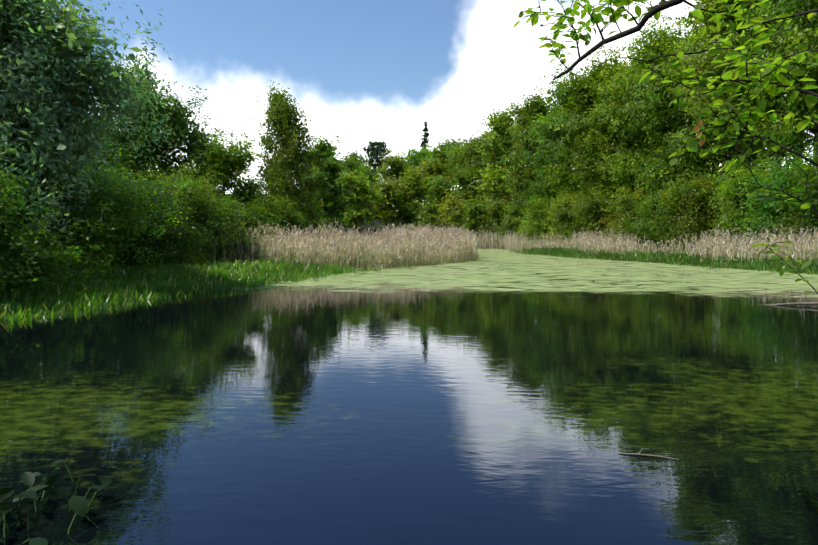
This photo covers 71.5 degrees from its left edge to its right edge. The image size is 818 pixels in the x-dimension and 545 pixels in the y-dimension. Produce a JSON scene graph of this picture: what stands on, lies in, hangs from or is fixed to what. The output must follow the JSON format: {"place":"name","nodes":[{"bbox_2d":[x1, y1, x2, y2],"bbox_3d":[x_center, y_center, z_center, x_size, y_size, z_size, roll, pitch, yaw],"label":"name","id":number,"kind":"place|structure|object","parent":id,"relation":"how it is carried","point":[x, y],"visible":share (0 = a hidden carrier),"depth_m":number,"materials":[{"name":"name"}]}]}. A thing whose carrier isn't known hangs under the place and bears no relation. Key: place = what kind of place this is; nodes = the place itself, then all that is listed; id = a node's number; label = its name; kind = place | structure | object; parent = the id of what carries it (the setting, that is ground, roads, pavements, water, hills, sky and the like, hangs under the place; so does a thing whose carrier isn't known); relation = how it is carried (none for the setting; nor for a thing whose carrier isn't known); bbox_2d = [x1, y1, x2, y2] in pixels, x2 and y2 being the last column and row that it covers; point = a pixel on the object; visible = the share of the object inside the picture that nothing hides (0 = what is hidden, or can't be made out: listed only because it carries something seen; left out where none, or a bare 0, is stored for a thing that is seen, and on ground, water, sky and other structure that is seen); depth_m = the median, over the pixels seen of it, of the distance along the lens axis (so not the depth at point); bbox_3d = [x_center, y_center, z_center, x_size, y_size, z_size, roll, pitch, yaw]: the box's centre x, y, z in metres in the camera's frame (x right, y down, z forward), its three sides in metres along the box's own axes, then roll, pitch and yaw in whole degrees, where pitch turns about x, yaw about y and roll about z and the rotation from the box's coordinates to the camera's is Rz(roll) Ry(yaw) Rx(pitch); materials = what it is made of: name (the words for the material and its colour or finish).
{"place":"outdoors","nodes":[
{"label":"outdoors","id":0,"kind":"place"},
{"bbox_2d":[0,257,383,323],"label":"grassy bank","id":1,"kind":"structure","parent":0,"point":[140,285],"depth_m":18.32,"materials":[{"name":"green plant"}]},
{"bbox_2d":[0,0,185,278],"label":"willow","id":2,"kind":"object","parent":1,"relation":"on","point":[50,75],"visible":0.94,"depth_m":17.15,"materials":[{"name":"green plant"}]},
{"bbox_2d":[0,249,817,544],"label":"pond water","id":3,"kind":"structure","parent":0,"point":[497,397],"depth_m":5.95,"materials":[{"name":"blue liquid"}]},
{"bbox_2d":[0,459,112,544],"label":"water plant","id":4,"kind":"object","parent":3,"relation":"in","point":[80,505],"visible":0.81,"depth_m":3.72,"materials":[{"name":"green plant"}]},
{"bbox_2d":[190,217,479,268],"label":"reeds","id":5,"kind":"object","parent":3,"relation":"in","point":[400,247],"visible":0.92,"depth_m":32.34,"materials":[{"name":"beige plant"}]},
{"bbox_2d":[378,224,594,250],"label":"reeds","id":6,"kind":"object","parent":3,"relation":"in","point":[523,244],"visible":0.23,"depth_m":72.25,"materials":[{"name":"beige plant"}]},
{"bbox_2d":[619,448,677,459],"bbox_3d":[2.001,1.509,4.773,0.459,0.027,0.157,1,4,17],"label":"floating stick","id":7,"kind":"object","parent":3,"relation":"on","point":[647,455],"visible":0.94,"depth_m":4.71,"materials":[{"name":"wood"}]},
{"bbox_2d":[769,293,817,305],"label":"dead branch in water","id":8,"kind":"object","parent":3,"relation":"on","point":[804,303],"visible":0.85,"depth_m":14.69,"materials":[{"name":"grey plant"}]},
{"bbox_2d":[7,171,817,279],"bbox_3d":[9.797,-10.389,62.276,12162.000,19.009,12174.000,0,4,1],"label":"ground","id":9,"kind":"structure","parent":0,"point":[377,225],"depth_m":98.20,"materials":[{"name":"green plant"}]},
{"bbox_2d":[0,141,125,317],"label":"sallow","id":10,"kind":"object","parent":9,"relation":"on","point":[10,251],"visible":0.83,"depth_m":14.85,"materials":[{"name":"green plant"}]},
{"bbox_2d":[0,102,144,278],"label":"sallow","id":11,"kind":"object","parent":9,"relation":"on","point":[67,204],"visible":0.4,"depth_m":17.99,"materials":[{"name":"green plant"}]},
{"bbox_2d":[3,143,205,275],"bbox_3d":[-12.452,-2.491,22.007,9.302,5.668,8.871,0,4,1],"label":"sallow","id":12,"kind":"object","parent":9,"relation":"on","point":[122,223],"visible":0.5,"depth_m":20.68,"materials":[{"name":"green plant"}]},
{"bbox_2d":[67,150,150,269],"bbox_3d":[-14.525,-3.261,23.706,7.862,6.757,7.546,0,4,1],"label":"sallow","id":13,"kind":"object","parent":9,"relation":"on","point":[102,237],"depth_m":23.55,"materials":[{"name":"green plant"}]},
{"bbox_2d":[83,107,165,180],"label":"tree","id":14,"kind":"object","parent":9,"relation":"on","point":[103,152],"visible":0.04,"depth_m":38.37,"materials":[{"name":"green plant"}]},
{"bbox_2d":[75,58,237,198],"bbox_3d":[-16.664,-7.065,36.208,9.669,12.418,10.317,0,4,1],"label":"tree","id":15,"kind":"object","parent":9,"relation":"on","point":[178,122],"visible":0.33,"depth_m":35.04,"materials":[{"name":"green plant"}]},
{"bbox_2d":[82,167,243,271],"bbox_3d":[-11.666,-1.764,24.394,8.586,5.783,7.400,0,4,1],"label":"sallow","id":16,"kind":"object","parent":9,"relation":"on","point":[181,238],"visible":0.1,"depth_m":23.97,"materials":[{"name":"green plant"}]},
{"bbox_2d":[133,155,254,267],"bbox_3d":[-11.542,-2.927,27.724,8.278,6.071,8.115,-4,5,-45],"label":"sallow","id":17,"kind":"object","parent":9,"relation":"on","point":[195,194],"visible":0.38,"depth_m":27.13,"materials":[{"name":"green plant"}]},
{"bbox_2d":[185,177,247,262],"bbox_3d":[-12.881,-3.136,34.972,6.643,5.451,6.129,0,4,1],"label":"sallow","id":18,"kind":"object","parent":9,"relation":"on","point":[221,195],"visible":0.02,"depth_m":35.30,"materials":[{"name":"green plant"}]},
{"bbox_2d":[177,122,279,214],"bbox_3d":[-14.076,-6.030,42.087,9.959,9.479,7.747,0,4,1],"label":"tree","id":19,"kind":"object","parent":9,"relation":"on","point":[230,167],"visible":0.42,"depth_m":41.18,"materials":[{"name":"green plant"}]},
{"bbox_2d":[189,192,275,265],"bbox_3d":[-9.905,-2.209,29.929,6.640,4.450,7.003,1,4,16],"label":"sallow","id":20,"kind":"object","parent":9,"relation":"on","point":[233,213],"visible":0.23,"depth_m":29.63,"materials":[{"name":"green plant"}]},
{"bbox_2d":[216,192,287,262],"bbox_3d":[-10.592,-2.712,36.396,7.120,4.598,6.258,0,4,1],"label":"sallow","id":21,"kind":"object","parent":9,"relation":"on","point":[256,219],"visible":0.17,"depth_m":35.65,"materials":[{"name":"green plant"}]},
{"bbox_2d":[242,189,314,247],"bbox_3d":[-9.283,-3.116,39.738,6.644,5.606,6.912,2,4,26],"label":"sallow","id":22,"kind":"object","parent":9,"relation":"on","point":[280,209],"visible":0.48,"depth_m":39.24,"materials":[{"name":"green plant"}]},
{"bbox_2d":[249,80,333,225],"bbox_3d":[-8.873,-7.667,42.488,6.124,12.956,6.777,0,4,1],"label":"tree","id":23,"kind":"object","parent":9,"relation":"on","point":[289,156],"visible":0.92,"depth_m":41.52,"materials":[{"name":"green plant"}]},
{"bbox_2d":[290,197,334,240],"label":"sallow","id":24,"kind":"object","parent":9,"relation":"on","point":[313,219],"visible":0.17,"depth_m":43.26,"materials":[{"name":"green plant"}]},
{"bbox_2d":[297,135,353,231],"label":"tree","id":25,"kind":"object","parent":9,"relation":"on","point":[333,213],"visible":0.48,"depth_m":68.46,"materials":[{"name":"green plant"}]},
{"bbox_2d":[306,140,353,211],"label":"tree","id":26,"kind":"object","parent":9,"relation":"on","point":[333,182],"visible":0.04,"depth_m":91.37,"materials":[{"name":"green plant"}]},
{"bbox_2d":[340,155,368,191],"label":"tree","id":27,"kind":"object","parent":9,"relation":"on","point":[352,164],"visible":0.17,"depth_m":107.70,"materials":[{"name":"green plant"}]},
{"bbox_2d":[342,147,379,174],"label":"tree","id":28,"kind":"object","parent":9,"relation":"on","point":[360,157],"visible":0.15,"depth_m":127.99,"materials":[{"name":"green plant"}]},
{"bbox_2d":[332,167,395,231],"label":"tree","id":29,"kind":"object","parent":9,"relation":"on","point":[359,199],"visible":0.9,"depth_m":86.04,"materials":[{"name":"green plant"}]},
{"bbox_2d":[360,161,385,208],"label":"tree","id":30,"kind":"object","parent":9,"relation":"on","point":[371,174],"visible":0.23,"depth_m":117.80,"materials":[{"name":"green plant"}]},
{"bbox_2d":[363,141,391,201],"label":"pine","id":31,"kind":"object","parent":9,"relation":"on","point":[375,149],"visible":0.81,"depth_m":137.53,"materials":[{"name":"green plant"}]},
{"bbox_2d":[365,175,419,231],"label":"tree","id":32,"kind":"object","parent":9,"relation":"on","point":[386,214],"visible":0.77,"depth_m":93.64,"materials":[{"name":"green plant"}]},
{"bbox_2d":[375,150,415,193],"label":"tree","id":33,"kind":"object","parent":9,"relation":"on","point":[396,164],"visible":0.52,"depth_m":122.08,"materials":[{"name":"green plant"}]},
{"bbox_2d":[384,203,423,229],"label":"bush","id":34,"kind":"object","parent":9,"relation":"on","point":[412,216],"visible":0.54,"depth_m":94.73,"materials":[{"name":"green plant"}]},
{"bbox_2d":[378,161,434,216],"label":"tree","id":35,"kind":"object","parent":9,"relation":"on","point":[411,195],"visible":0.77,"depth_m":97.79,"materials":[{"name":"green plant"}]},
{"bbox_2d":[400,142,432,189],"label":"tree","id":36,"kind":"object","parent":9,"relation":"on","point":[418,155],"visible":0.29,"depth_m":132.60,"materials":[{"name":"green plant"}]},
{"bbox_2d":[419,120,430,150],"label":"spruce","id":37,"kind":"object","parent":9,"relation":"on","point":[425,136],"visible":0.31,"depth_m":147.69,"materials":[{"name":"green plant"}]},
{"bbox_2d":[411,197,445,229],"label":"bush","id":38,"kind":"object","parent":9,"relation":"on","point":[428,217],"visible":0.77,"depth_m":90.55,"materials":[{"name":"green plant"}]},
{"bbox_2d":[412,153,457,200],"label":"tree","id":39,"kind":"object","parent":9,"relation":"on","point":[434,169],"visible":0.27,"depth_m":117.23,"materials":[{"name":"green plant"}]},
{"bbox_2d":[414,141,456,189],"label":"tree","id":40,"kind":"object","parent":9,"relation":"on","point":[435,151],"visible":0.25,"depth_m":127.97,"materials":[{"name":"green plant"}]},
{"bbox_2d":[422,173,456,209],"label":"tree","id":41,"kind":"object","parent":9,"relation":"on","point":[437,184],"visible":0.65,"depth_m":102.51,"materials":[{"name":"green plant"}]},
{"bbox_2d":[431,190,467,232],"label":"bush","id":42,"kind":"object","parent":9,"relation":"on","point":[449,218],"visible":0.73,"depth_m":86.12,"materials":[{"name":"green plant"}]},
{"bbox_2d":[435,135,465,189],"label":"tree","id":43,"kind":"object","parent":9,"relation":"on","point":[453,143],"visible":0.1,"depth_m":147.97,"materials":[{"name":"green plant"}]},
{"bbox_2d":[444,137,471,166],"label":"tree","id":44,"kind":"object","parent":9,"relation":"on","point":[456,147],"visible":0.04,"depth_m":136.53,"materials":[{"name":"green plant"}]},
{"bbox_2d":[440,143,480,180],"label":"tree","id":45,"kind":"object","parent":9,"relation":"on","point":[454,157],"visible":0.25,"depth_m":119.44,"materials":[{"name":"green plant"}]},
{"bbox_2d":[440,182,480,215],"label":"bush","id":46,"kind":"object","parent":9,"relation":"on","point":[466,193],"visible":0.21,"depth_m":96.32,"materials":[{"name":"green plant"}]},
{"bbox_2d":[446,163,488,203],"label":"tree","id":47,"kind":"object","parent":9,"relation":"on","point":[463,178],"visible":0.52,"depth_m":97.74,"materials":[{"name":"green plant"}]},
{"bbox_2d":[447,194,498,240],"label":"bush","id":48,"kind":"object","parent":9,"relation":"on","point":[472,208],"visible":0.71,"depth_m":82.22,"materials":[{"name":"green plant"}]},
{"bbox_2d":[450,130,501,182],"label":"tree","id":49,"kind":"object","parent":9,"relation":"on","point":[475,155],"visible":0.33,"depth_m":109.23,"materials":[{"name":"green plant"}]},
{"bbox_2d":[474,199,498,235],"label":"bush","id":50,"kind":"object","parent":9,"relation":"on","point":[484,219],"visible":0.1,"depth_m":82.74,"materials":[{"name":"green plant"}]},
{"bbox_2d":[477,122,510,138],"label":"tree","id":51,"kind":"object","parent":9,"relation":"on","point":[488,129],"depth_m":125.15,"materials":[{"name":"green plant"}]},
{"bbox_2d":[473,162,517,208],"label":"tree","id":52,"kind":"object","parent":9,"relation":"on","point":[495,179],"visible":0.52,"depth_m":89.22,"materials":[{"name":"green plant"}]},
{"bbox_2d":[473,196,521,242],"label":"bush","id":53,"kind":"object","parent":9,"relation":"on","point":[494,217],"visible":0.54,"depth_m":78.22,"materials":[{"name":"green plant"}]},
{"bbox_2d":[476,106,524,197],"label":"tree","id":54,"kind":"object","parent":9,"relation":"on","point":[502,121],"visible":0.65,"depth_m":96.36,"materials":[{"name":"green plant"}]},
{"bbox_2d":[491,198,527,243],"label":"bush","id":55,"kind":"object","parent":9,"relation":"on","point":[510,220],"visible":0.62,"depth_m":74.70,"materials":[{"name":"green plant"}]},
{"bbox_2d":[493,78,559,239],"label":"tree","id":56,"kind":"object","parent":9,"relation":"on","point":[526,113],"visible":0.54,"depth_m":73.94,"materials":[{"name":"green plant"}]},
{"bbox_2d":[514,196,556,245],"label":"bush","id":57,"kind":"object","parent":9,"relation":"on","point":[536,219],"visible":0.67,"depth_m":66.51,"materials":[{"name":"green plant"}]},
{"bbox_2d":[517,95,557,179],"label":"tree","id":58,"kind":"object","parent":9,"relation":"on","point":[545,115],"depth_m":87.39,"materials":[{"name":"green plant"}]},
{"bbox_2d":[504,66,590,226],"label":"tree","id":59,"kind":"object","parent":9,"relation":"on","point":[550,136],"visible":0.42,"depth_m":65.33,"materials":[{"name":"green plant"}]},
{"bbox_2d":[538,184,596,245],"bbox_3d":[17.766,-5.847,61.245,7.088,7.402,6.979,0,4,1],"label":"bush","id":60,"kind":"object","parent":9,"relation":"on","point":[560,214],"visible":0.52,"depth_m":60.74,"materials":[{"name":"green plant"}]},
{"bbox_2d":[536,45,632,217],"bbox_3d":[19.367,-13.235,62.300,11.752,21.979,12.052,0,4,1],"label":"tree","id":61,"kind":"object","parent":9,"relation":"on","point":[584,95],"visible":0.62,"depth_m":60.79,"materials":[{"name":"green plant"}]},
{"bbox_2d":[555,180,623,245],"bbox_3d":[19.302,-5.394,56.359,8.971,7.965,8.283,0,4,1],"label":"bush","id":62,"kind":"object","parent":9,"relation":"on","point":[590,204],"visible":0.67,"depth_m":55.82,"materials":[{"name":"green plant"}]},
{"bbox_2d":[584,42,633,211],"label":"tree","id":63,"kind":"object","parent":9,"relation":"on","point":[620,62],"visible":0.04,"depth_m":70.52,"materials":[{"name":"green plant"}]},
{"bbox_2d":[568,56,660,217],"bbox_3d":[21.526,-12.428,58.896,9.227,20.292,11.583,-2,4,-24],"label":"tree","id":64,"kind":"object","parent":9,"relation":"on","point":[605,142],"visible":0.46,"depth_m":57.94,"materials":[{"name":"green plant"}]},
{"bbox_2d":[593,184,659,250],"bbox_3d":[20.505,-4.418,52.292,7.531,7.488,6.487,0,4,1],"label":"bush","id":65,"kind":"object","parent":9,"relation":"on","point":[624,201],"visible":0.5,"depth_m":51.59,"materials":[{"name":"green plant"}]},
{"bbox_2d":[591,12,719,248],"bbox_3d":[23.579,-13.761,54.111,12.617,23.213,12.368,0,4,1],"label":"tree","id":66,"kind":"object","parent":9,"relation":"on","point":[642,107],"visible":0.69,"depth_m":53.63,"materials":[{"name":"green plant"}]},
{"bbox_2d":[514,0,817,297],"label":"leafy tree branch","id":67,"kind":"object","parent":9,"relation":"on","point":[737,58],"visible":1,"depth_m":2.89,"materials":[{"name":"green plant"}]},
{"bbox_2d":[616,182,724,252],"bbox_3d":[22.365,-4.585,48.297,9.084,6.308,7.254,0,4,1],"label":"bush","id":68,"kind":"object","parent":9,"relation":"on","point":[653,208],"visible":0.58,"depth_m":47.91,"materials":[{"name":"green plant"}]},
{"bbox_2d":[644,20,696,188],"bbox_3d":[29.955,-16.078,65.044,11.302,23.602,9.320,3,5,38],"label":"tree","id":69,"kind":"object","parent":9,"relation":"on","point":[681,31],"depth_m":62.87,"materials":[{"name":"green plant"}]},
{"bbox_2d":[534,223,817,262],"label":"reeds","id":70,"kind":"object","parent":9,"relation":"on","point":[803,249],"visible":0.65,"depth_m":36.83,"materials":[{"name":"beige plant"}]},
{"bbox_2d":[631,17,756,249],"bbox_3d":[25.808,-12.455,49.927,11.162,21.412,13.382,0,4,1],"label":"tree","id":71,"kind":"object","parent":9,"relation":"on","point":[687,159],"visible":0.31,"depth_m":49.70,"materials":[{"name":"green plant"}]},
{"bbox_2d":[644,163,752,250],"bbox_3d":[23.387,-5.149,45.529,8.726,7.862,8.674,1,4,16],"label":"bush","id":72,"kind":"object","parent":9,"relation":"on","point":[690,197],"visible":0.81,"depth_m":44.84,"materials":[{"name":"green plant"}]},
{"bbox_2d":[674,1,759,117],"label":"tree","id":73,"kind":"object","parent":9,"relation":"on","point":[690,15],"depth_m":59.57,"materials":[{"name":"green plant"}]},
{"bbox_2d":[651,0,791,252],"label":"tree","id":74,"kind":"object","parent":9,"relation":"on","point":[702,60],"visible":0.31,"depth_m":45.17,"materials":[{"name":"green plant"}]},
{"bbox_2d":[693,153,781,255],"bbox_3d":[25.195,-4.802,41.662,7.547,7.432,7.407,0,4,1],"label":"bush","id":75,"kind":"object","parent":9,"relation":"on","point":[736,188],"visible":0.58,"depth_m":40.72,"materials":[{"name":"green plant"}]},
{"bbox_2d":[710,0,817,236],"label":"tree","id":76,"kind":"object","parent":9,"relation":"on","point":[780,152],"visible":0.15,"depth_m":42.53,"materials":[{"name":"green plant"}]},
{"bbox_2d":[731,0,817,172],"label":"tree","id":77,"kind":"object","parent":9,"relation":"on","point":[800,21],"visible":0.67,"depth_m":39.55,"materials":[{"name":"green plant"}]},
{"bbox_2d":[733,147,816,247],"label":"bush","id":78,"kind":"object","parent":9,"relation":"on","point":[772,211],"visible":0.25,"depth_m":37.22,"materials":[{"name":"green plant"}]},
{"bbox_2d":[757,138,817,251],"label":"bush","id":79,"kind":"object","parent":9,"relation":"on","point":[810,222],"visible":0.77,"depth_m":33.94,"materials":[{"name":"green plant"}]},
{"bbox_2d":[766,4,817,147],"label":"tree","id":80,"kind":"object","parent":9,"relation":"on","point":[808,34],"visible":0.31,"depth_m":37.27,"materials":[{"name":"green plant"}]},
{"bbox_2d":[54,0,813,203],"label":"sky","id":81,"kind":"structure","parent":0,"point":[366,71],"materials":[{"name":"white"}]},
{"bbox_2d":[509,246,817,274],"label":"grass","id":82,"kind":"structure","parent":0,"point":[680,259],"depth_m":36.72,"materials":[{"name":"green plant"}]}
]}

